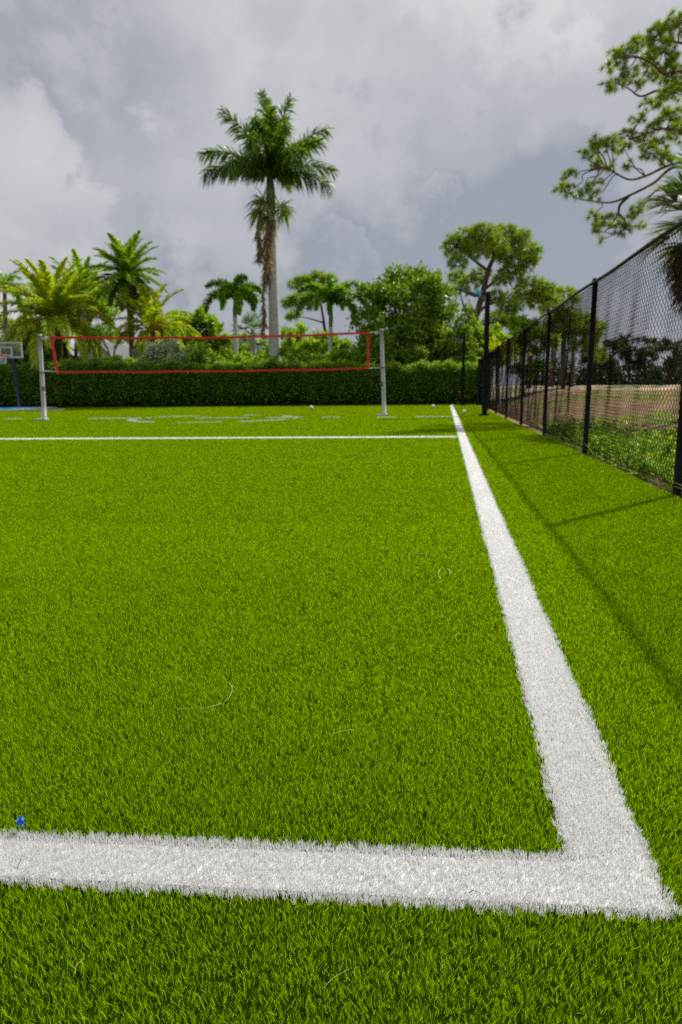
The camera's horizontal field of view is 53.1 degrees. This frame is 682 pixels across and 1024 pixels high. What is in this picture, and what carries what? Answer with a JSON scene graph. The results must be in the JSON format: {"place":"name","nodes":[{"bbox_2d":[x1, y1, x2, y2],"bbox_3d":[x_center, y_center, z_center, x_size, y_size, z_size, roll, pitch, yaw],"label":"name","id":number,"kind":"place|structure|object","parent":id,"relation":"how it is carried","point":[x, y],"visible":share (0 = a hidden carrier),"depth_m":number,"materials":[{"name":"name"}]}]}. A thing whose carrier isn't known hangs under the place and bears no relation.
{"place":"outdoors","nodes":[
{"label":"outdoors","id":0,"kind":"place"},
{"bbox_2d":[0,297,32,333],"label":"broadleaf tree","id":1,"kind":"object","parent":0,"point":[9,321],"visible":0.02,"depth_m":62.09,"materials":[{"name":"green plant"}]},
{"bbox_2d":[0,407,35,408],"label":"blue court","id":2,"kind":"object","parent":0,"point":[15,407],"visible":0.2,"depth_m":33.55,"materials":[{"name":"blue"}]},
{"bbox_2d":[0,342,26,406],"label":"basketball hoop","id":3,"kind":"object","parent":2,"relation":"on","point":[10,357],"visible":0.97,"depth_m":33.24,"materials":[{"name":"black metal"}]},
{"bbox_2d":[87,342,136,360],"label":"house","id":4,"kind":"structure","parent":0,"point":[120,347],"depth_m":53.76,"materials":[{"name":"white concrete"}]},
{"bbox_2d":[0,404,681,1023],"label":"turf base","id":5,"kind":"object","parent":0,"point":[454,970],"visible":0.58,"depth_m":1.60,"materials":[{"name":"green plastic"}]},
{"bbox_2d":[15,815,23,826],"bbox_3d":[-0.621,0.599,1.322,0.016,0.022,0.014,-3,11,-12],"label":"plastic scrap","id":6,"kind":"object","parent":5,"relation":"on","point":[20,820],"visible":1,"depth_m":1.32,"materials":[{"name":"blue plastic"}]},
{"bbox_2d":[0,407,64,410],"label":"kerb","id":7,"kind":"structure","parent":5,"relation":"on","point":[36,408],"depth_m":30.28,"materials":[{"name":"concrete"}]},
{"bbox_2d":[33,334,48,419],"bbox_3d":[-8.762,-3.912,19.941,0.525,2.481,0.300,-1,10,0],"label":"net post","id":8,"kind":"object","parent":5,"relation":"on","point":[42,384],"visible":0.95,"depth_m":19.91,"materials":[{"name":"grey metal"}]},
{"bbox_2d":[127,415,297,422],"bbox_3d":[-3.743,-2.765,20.147,4.940,0.019,4.822,-1,10,0],"label":"line marking","id":9,"kind":"object","parent":5,"relation":"on","point":[132,420],"visible":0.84,"depth_m":19.02,"materials":[{"name":"white paint"}]},
{"bbox_2d":[5,416,452,418],"bbox_3d":[-5.811,-2.865,20.797,18.252,0.019,0.295,0,10,6],"label":"line marking","id":10,"kind":"object","parent":5,"relation":"on","point":[267,417],"visible":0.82,"depth_m":20.47,"materials":[{"name":"white paint"}]},
{"bbox_2d":[1,436,457,439],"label":"line marking","id":11,"kind":"object","parent":5,"relation":"on","point":[235,437],"visible":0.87,"depth_m":12.04,"materials":[{"name":"white paint"}]},
{"bbox_2d":[0,356,492,407],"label":"hedge","id":12,"kind":"object","parent":5,"relation":"on","point":[437,383],"visible":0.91,"depth_m":34.40,"materials":[{"name":"green plant"}]},
{"bbox_2d":[0,827,664,916],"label":"line marking","id":13,"kind":"object","parent":5,"relation":"on","point":[506,883],"visible":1,"depth_m":1.21,"materials":[{"name":"white paint"}]},
{"bbox_2d":[375,329,386,415],"bbox_3d":[1.223,-4.246,20.882,0.386,2.627,0.300,-1,10,0],"label":"net post","id":14,"kind":"object","parent":5,"relation":"on","point":[383,393],"visible":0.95,"depth_m":20.85,"materials":[{"name":"grey metal"}]},
{"bbox_2d":[45,331,380,372],"bbox_3d":[-3.701,-4.774,20.335,9.982,1.211,0.097,-2,10,-6],"label":"volleyball net","id":15,"kind":"object","parent":14,"relation":"attached to","point":[51,338],"visible":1,"depth_m":20.30,"materials":[{"name":"fabric"}]},
{"bbox_2d":[452,337,465,405],"bbox_3d":[5.453,-6.519,31.675,0.753,3.129,0.307,4,11,22],"label":"lamp post","id":16,"kind":"object","parent":5,"relation":"on","point":[463,370],"visible":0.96,"depth_m":31.52,"materials":[{"name":"black metal"}]},
{"bbox_2d":[457,287,490,415],"bbox_3d":[3.896,-4.702,20.145,0.978,3.696,0.300,-1,10,0],"label":"lamp post","id":17,"kind":"object","parent":5,"relation":"on","point":[486,298],"visible":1,"depth_m":20.04,"materials":[{"name":"black metal"}]},
{"bbox_2d":[450,405,681,922],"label":"line marking","id":18,"kind":"object","parent":5,"relation":"on","point":[594,820],"visible":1,"depth_m":1.59,"materials":[{"name":"white paint"}]},
{"bbox_2d":[0,0,681,385],"label":"sky","id":19,"kind":"structure","parent":0,"point":[446,115],"materials":[{"name":"grey"}]},
{"bbox_2d":[478,385,681,496],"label":"terrain","id":20,"kind":"structure","parent":0,"point":[583,404],"depth_m":25.17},
{"bbox_2d":[538,312,553,386],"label":"pine tree","id":21,"kind":"object","parent":20,"relation":"on","point":[551,369],"visible":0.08,"depth_m":53.69,"materials":[{"name":"green plant"}]},
{"bbox_2d":[570,315,583,386],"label":"pine tree","id":22,"kind":"object","parent":20,"relation":"on","point":[571,380],"visible":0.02,"depth_m":59.68,"materials":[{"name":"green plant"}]},
{"bbox_2d":[579,346,609,384],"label":"pine tree","id":23,"kind":"object","parent":20,"relation":"on","point":[585,372],"visible":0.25,"depth_m":77.81,"materials":[{"name":"green plant"}]},
{"bbox_2d":[525,348,680,385],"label":"scrub","id":24,"kind":"object","parent":20,"relation":"on","point":[642,377],"visible":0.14,"depth_m":79.58,"materials":[{"name":"green plant"}]},
{"bbox_2d":[598,337,630,383],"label":"pine tree","id":25,"kind":"object","parent":20,"relation":"on","point":[613,359],"visible":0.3,"depth_m":78.95,"materials":[{"name":"green plant"}]},
{"bbox_2d":[551,8,681,247],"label":"pine tree","id":26,"kind":"object","parent":20,"relation":"on","point":[672,24],"visible":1,"depth_m":16.92,"materials":[{"name":"green plant"}]},
{"bbox_2d":[615,332,647,374],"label":"pine tree","id":27,"kind":"object","parent":20,"relation":"on","point":[626,338],"visible":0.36,"depth_m":81.36,"materials":[{"name":"green plant"}]},
{"bbox_2d":[631,337,659,377],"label":"pine tree","id":28,"kind":"object","parent":20,"relation":"on","point":[648,353],"visible":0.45,"depth_m":81.14,"materials":[{"name":"green plant"}]},
{"bbox_2d":[631,143,681,318],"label":"cabbage palm","id":29,"kind":"object","parent":20,"relation":"on","point":[672,192],"visible":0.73,"depth_m":12.95,"materials":[{"name":"green plant"}]},
{"bbox_2d":[646,336,681,384],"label":"pine tree","id":30,"kind":"object","parent":20,"relation":"on","point":[667,363],"visible":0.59,"depth_m":72.57,"materials":[{"name":"green plant"}]},
{"bbox_2d":[661,453,674,476],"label":"weed plant","id":31,"kind":"object","parent":20,"relation":"on","point":[664,458],"visible":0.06,"depth_m":6.26,"materials":[{"name":"green plant"}]},
{"bbox_2d":[662,433,676,458],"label":"weed plant","id":32,"kind":"object","parent":20,"relation":"on","point":[665,450],"visible":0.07,"depth_m":6.81,"materials":[{"name":"green plant"}]},
{"label":"ground","id":33,"kind":"structure","parent":0,"visible":0},
{"bbox_2d":[0,269,33,332],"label":"coconut palm","id":34,"kind":"object","parent":33,"relation":"on","point":[6,277],"visible":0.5,"depth_m":41.37,"materials":[{"name":"green plant"}]},
{"bbox_2d":[0,334,49,364],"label":"broadleaf tree","id":35,"kind":"object","parent":33,"relation":"on","point":[26,356],"visible":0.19,"depth_m":37.39,"materials":[{"name":"green plant"}]},
{"bbox_2d":[0,257,122,372],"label":"date palm","id":36,"kind":"object","parent":33,"relation":"on","point":[51,297],"visible":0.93,"depth_m":35.68,"materials":[{"name":"green plant"}]},
{"bbox_2d":[8,270,114,358],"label":"broadleaf tree","id":37,"kind":"object","parent":33,"relation":"on","point":[107,310],"visible":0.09,"depth_m":46.14,"materials":[{"name":"green plant"}]},
{"bbox_2d":[56,340,66,358],"bbox_3d":[-14.758,-7.389,36.443,0.480,3.497,0.300,-1,10,0],"label":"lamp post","id":38,"kind":"object","parent":33,"relation":"on","point":[63,345],"visible":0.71,"depth_m":36.16,"materials":[{"name":"black metal"}]},
{"bbox_2d":[53,355,101,365],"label":"shrub","id":39,"kind":"object","parent":33,"relation":"on","point":[72,359],"visible":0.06,"depth_m":35.54,"materials":[{"name":"green plant"}]},
{"bbox_2d":[49,248,125,357],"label":"areca palm","id":40,"kind":"object","parent":33,"relation":"on","point":[82,272],"visible":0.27,"depth_m":41.48,"materials":[{"name":"green plant"}]},
{"bbox_2d":[78,301,128,345],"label":"broadleaf tree","id":41,"kind":"object","parent":33,"relation":"on","point":[101,330],"visible":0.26,"depth_m":61.34,"materials":[{"name":"green plant"}]},
{"bbox_2d":[103,354,136,361],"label":"shrub","id":42,"kind":"object","parent":33,"relation":"on","point":[114,357],"visible":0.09,"depth_m":35.23,"materials":[{"name":"green plant"}]},
{"bbox_2d":[82,230,167,358],"bbox_3d":[-11.982,-10.707,38.809,4.459,9.745,4.691,-1,10,0],"label":"date palm","id":43,"kind":"object","parent":33,"relation":"on","point":[127,276],"visible":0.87,"depth_m":37.66,"materials":[{"name":"green plant"}]},
{"bbox_2d":[104,283,201,360],"bbox_3d":[-10.575,-9.363,38.107,4.725,7.337,5.266,8,13,39],"label":"date palm","id":44,"kind":"object","parent":33,"relation":"on","point":[148,309],"visible":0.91,"depth_m":37.27,"materials":[{"name":"green plant"}]},
{"bbox_2d":[131,335,188,369],"bbox_3d":[-9.612,-7.426,36.434,3.379,4.085,3.005,-1,10,0],"label":"shrub","id":45,"kind":"object","parent":33,"relation":"on","point":[164,350],"visible":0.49,"depth_m":35.58,"materials":[{"name":"green plant"}]},
{"bbox_2d":[152,308,184,336],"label":"broadleaf tree","id":46,"kind":"object","parent":33,"relation":"on","point":[171,319],"visible":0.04,"depth_m":49.60,"materials":[{"name":"green plant"}]},
{"bbox_2d":[159,325,200,357],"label":"broadleaf tree","id":47,"kind":"object","parent":33,"relation":"on","point":[187,331],"visible":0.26,"depth_m":41.72,"materials":[{"name":"green plant"}]},
{"bbox_2d":[182,341,216,363],"bbox_3d":[-7.624,-7.235,36.376,2.296,3.693,2.626,-1,10,0],"label":"shrub","id":48,"kind":"object","parent":33,"relation":"on","point":[192,353],"visible":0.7,"depth_m":35.37,"materials":[{"name":"green plant"}]},
{"bbox_2d":[177,304,224,349],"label":"broadleaf tree","id":49,"kind":"object","parent":33,"relation":"on","point":[209,324],"visible":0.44,"depth_m":43.54,"materials":[{"name":"green plant"}]},
{"bbox_2d":[210,345,245,363],"bbox_3d":[-6.006,-7.202,36.639,2.209,3.506,2.944,-3,11,-14],"label":"shrub","id":50,"kind":"object","parent":33,"relation":"on","point":[224,354],"visible":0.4,"depth_m":36.31,"materials":[{"name":"green plant"}]},
{"bbox_2d":[201,273,261,358],"bbox_3d":[-5.797,-9.089,36.824,3.293,7.155,3.446,-1,10,0],"label":"foxtail palm","id":51,"kind":"object","parent":33,"relation":"on","point":[238,289],"visible":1,"depth_m":36.12,"materials":[{"name":"green plant"}]},
{"bbox_2d":[204,332,265,359],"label":"broadleaf tree","id":52,"kind":"object","parent":33,"relation":"on","point":[240,348],"visible":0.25,"depth_m":44.13,"materials":[{"name":"green plant"}]},
{"bbox_2d":[227,310,268,355],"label":"silver fan palm","id":53,"kind":"object","parent":33,"relation":"on","point":[253,320],"visible":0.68,"depth_m":40.65,"materials":[{"name":"green plant"}]},
{"bbox_2d":[233,349,274,372],"bbox_3d":[-4.558,-7.139,36.707,2.652,3.332,2.587,-1,10,0],"label":"shrub","id":54,"kind":"object","parent":33,"relation":"on","point":[251,357],"visible":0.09,"depth_m":36.51,"materials":[{"name":"green plant"}]},
{"bbox_2d":[196,88,339,359],"bbox_3d":[-4.004,-14.365,37.981,8.224,17.099,6.602,-1,10,0],"label":"royal palm","id":55,"kind":"object","parent":33,"relation":"on","point":[268,156],"visible":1,"depth_m":37.00,"materials":[{"name":"green plant"}]},
{"bbox_2d":[245,321,328,359],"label":"broadleaf tree","id":56,"kind":"object","parent":33,"relation":"on","point":[301,329],"visible":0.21,"depth_m":47.06,"materials":[{"name":"green plant"}]},
{"bbox_2d":[274,345,311,367],"bbox_3d":[-2.392,-7.058,35.834,2.154,3.444,2.819,-4,11,-17],"label":"shrub","id":57,"kind":"object","parent":33,"relation":"on","point":[285,350],"visible":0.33,"depth_m":35.63,"materials":[{"name":"green plant"}]},
{"bbox_2d":[279,268,340,331],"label":"pine tree","id":58,"kind":"object","parent":33,"relation":"on","point":[290,301],"visible":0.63,"depth_m":44.79,"materials":[{"name":"green plant"}]},
{"bbox_2d":[303,348,339,361],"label":"shrub","id":59,"kind":"object","parent":33,"relation":"on","point":[332,356],"visible":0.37,"depth_m":35.45,"materials":[{"name":"green plant"}]},
{"bbox_2d":[297,330,351,353],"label":"broadleaf tree","id":60,"kind":"object","parent":33,"relation":"on","point":[317,346],"visible":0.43,"depth_m":42.65,"materials":[{"name":"green plant"}]},
{"bbox_2d":[294,271,366,353],"bbox_3d":[-0.499,-9.236,37.400,3.883,7.140,4.087,6,12,33],"label":"foxtail palm","id":61,"kind":"object","parent":33,"relation":"on","point":[331,295],"visible":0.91,"depth_m":36.54,"materials":[{"name":"green plant"}]},
{"bbox_2d":[335,347,373,363],"bbox_3d":[0.754,-6.980,35.830,2.116,3.236,2.701,-1,10,0],"label":"shrub","id":62,"kind":"object","parent":33,"relation":"on","point":[354,355],"visible":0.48,"depth_m":34.75,"materials":[{"name":"green plant"}]},
{"bbox_2d":[344,259,483,373],"bbox_3d":[3.863,-9.751,37.573,7.520,8.012,5.912,-1,10,0],"label":"broadleaf tree","id":63,"kind":"object","parent":33,"relation":"on","point":[419,325],"visible":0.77,"depth_m":35.88,"materials":[{"name":"green plant"}]},
{"bbox_2d":[389,345,461,372],"bbox_3d":[4.666,-7.125,36.124,4.594,3.347,2.757,-1,10,0],"label":"shrub","id":64,"kind":"object","parent":33,"relation":"on","point":[411,355],"visible":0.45,"depth_m":35.16,"materials":[{"name":"green plant"}]},
{"bbox_2d":[445,322,479,363],"bbox_3d":[6.373,-7.764,36.254,2.178,4.529,2.849,-1,10,0],"label":"shrub","id":65,"kind":"object","parent":33,"relation":"on","point":[454,347],"visible":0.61,"depth_m":35.32,"materials":[{"name":"green plant"}]},
{"bbox_2d":[450,355,479,373],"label":"shrub","id":66,"kind":"object","parent":33,"relation":"on","point":[455,359],"visible":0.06,"depth_m":35.26,"materials":[{"name":"green plant"}]},
{"bbox_2d":[466,321,515,375],"bbox_3d":[8.167,-8.497,39.086,2.754,4.931,3.171,-7,12,-31],"label":"broadleaf tree","id":67,"kind":"object","parent":33,"relation":"on","point":[495,330],"visible":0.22,"depth_m":38.31,"materials":[{"name":"green plant"}]},
{"bbox_2d":[439,220,564,334],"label":"pine tree","id":68,"kind":"object","parent":33,"relation":"on","point":[489,237],"visible":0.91,"depth_m":41.77,"materials":[{"name":"green plant"}]},
{"bbox_2d":[476,334,530,401],"bbox_3d":[8.368,-7.553,36.682,3.658,3.935,3.298,5,12,27],"label":"tree","id":69,"kind":"object","parent":33,"relation":"on","point":[494,342],"visible":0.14,"depth_m":36.23,"materials":[{"name":"green plant"}]},
{"bbox_2d":[505,313,561,394],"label":"broadleaf tree","id":70,"kind":"object","parent":33,"relation":"on","point":[518,323],"visible":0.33,"depth_m":41.80,"materials":[{"name":"green plant"}]},
{"bbox_2d":[537,282,608,387],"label":"pine tree","id":71,"kind":"object","parent":33,"relation":"on","point":[561,290],"visible":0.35,"depth_m":44.17,"materials":[{"name":"green plant"}]},
{"bbox_2d":[477,220,681,498],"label":"chain link fence","id":72,"kind":"object","parent":33,"relation":"on","point":[495,356],"visible":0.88,"depth_m":8.35,"materials":[{"name":"black metal"}]},
{"bbox_2d":[516,391,681,498],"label":"weeds","id":73,"kind":"object","parent":33,"relation":"on","point":[659,483],"visible":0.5,"depth_m":8.09,"materials":[{"name":"green plant"}]}
]}

